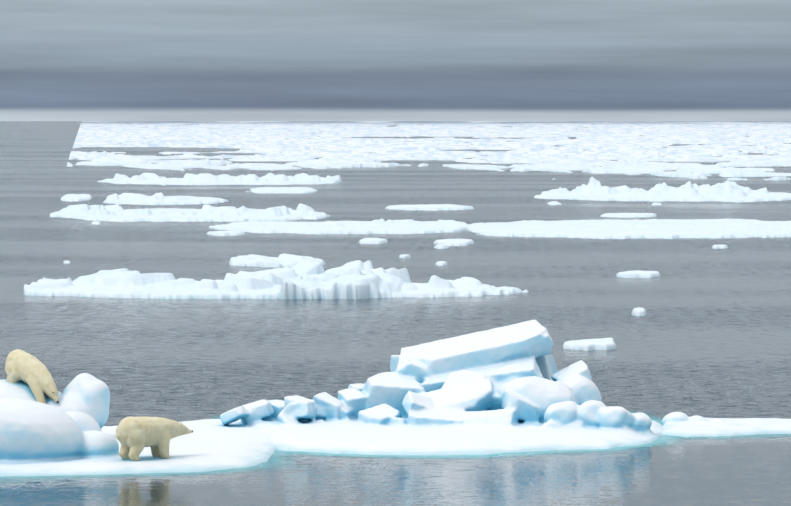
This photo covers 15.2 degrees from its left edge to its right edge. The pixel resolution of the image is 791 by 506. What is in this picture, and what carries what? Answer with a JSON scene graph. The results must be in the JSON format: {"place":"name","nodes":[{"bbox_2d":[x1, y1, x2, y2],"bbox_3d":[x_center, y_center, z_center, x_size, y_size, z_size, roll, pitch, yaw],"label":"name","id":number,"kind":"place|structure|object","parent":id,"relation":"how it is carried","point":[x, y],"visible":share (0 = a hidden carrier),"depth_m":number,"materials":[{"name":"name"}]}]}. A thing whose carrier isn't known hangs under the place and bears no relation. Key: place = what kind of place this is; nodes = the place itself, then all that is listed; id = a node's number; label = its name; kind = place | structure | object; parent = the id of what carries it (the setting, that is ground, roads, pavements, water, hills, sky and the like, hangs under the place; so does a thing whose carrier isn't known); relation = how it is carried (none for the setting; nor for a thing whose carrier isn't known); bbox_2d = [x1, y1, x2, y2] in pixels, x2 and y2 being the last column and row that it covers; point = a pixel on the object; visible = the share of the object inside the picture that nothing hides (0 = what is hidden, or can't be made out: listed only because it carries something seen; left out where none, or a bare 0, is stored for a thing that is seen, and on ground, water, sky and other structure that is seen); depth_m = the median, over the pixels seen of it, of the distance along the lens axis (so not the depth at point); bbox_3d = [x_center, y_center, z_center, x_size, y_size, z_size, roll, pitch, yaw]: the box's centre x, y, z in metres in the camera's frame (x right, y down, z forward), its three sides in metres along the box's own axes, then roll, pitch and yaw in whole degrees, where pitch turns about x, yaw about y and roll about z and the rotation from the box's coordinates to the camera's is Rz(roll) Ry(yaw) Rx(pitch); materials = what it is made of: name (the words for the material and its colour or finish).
{"place":"outdoors","nodes":[
{"label":"outdoors","id":0,"kind":"place"},
{"bbox_2d":[0,121,790,505],"bbox_3d":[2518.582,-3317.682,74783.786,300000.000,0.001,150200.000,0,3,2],"label":"sea water","id":1,"kind":"structure","parent":0,"point":[708,335],"depth_m":152.59,"materials":[{"name":"grey liquid"}]},
{"bbox_2d":[0,373,276,476],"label":"ice floe","id":2,"kind":"object","parent":1,"relation":"in","point":[69,433],"visible":0.69,"depth_m":87.62,"materials":[{"name":"white ice"}]},
{"bbox_2d":[5,349,58,403],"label":"polar bear","id":3,"kind":"object","parent":2,"relation":"on","point":[32,372],"visible":0.96,"depth_m":92.36,"materials":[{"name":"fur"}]},
{"bbox_2d":[116,416,192,460],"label":"polar bear","id":4,"kind":"object","parent":2,"relation":"on","point":[135,436],"visible":0.98,"depth_m":87.17,"materials":[{"name":"fur"}]},
{"bbox_2d":[24,121,790,350],"bbox_3d":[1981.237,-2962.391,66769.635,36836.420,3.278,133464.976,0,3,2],"label":"ice floes","id":5,"kind":"object","parent":1,"relation":"on","point":[631,147],"visible":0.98,"depth_m":487.20,"materials":[{"name":"white ice"}]},
{"bbox_2d":[220,320,663,454],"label":"ice floe","id":6,"kind":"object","parent":1,"relation":"on","point":[508,389],"depth_m":97.06,"materials":[{"name":"white ice"}]},
{"bbox_2d":[661,412,790,436],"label":"ice floe","id":7,"kind":"object","parent":1,"relation":"on","point":[682,424],"visible":0.94,"depth_m":97.69,"materials":[{"name":"white ice"}]},
{"bbox_2d":[0,411,790,482],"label":"submerged ice edge","id":8,"kind":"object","parent":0,"point":[276,456],"depth_m":90.52,"materials":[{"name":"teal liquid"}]},
{"bbox_2d":[0,0,790,120],"label":"sky","id":9,"kind":"structure","parent":0,"point":[61,60],"materials":[{"name":"grey"}]}
]}

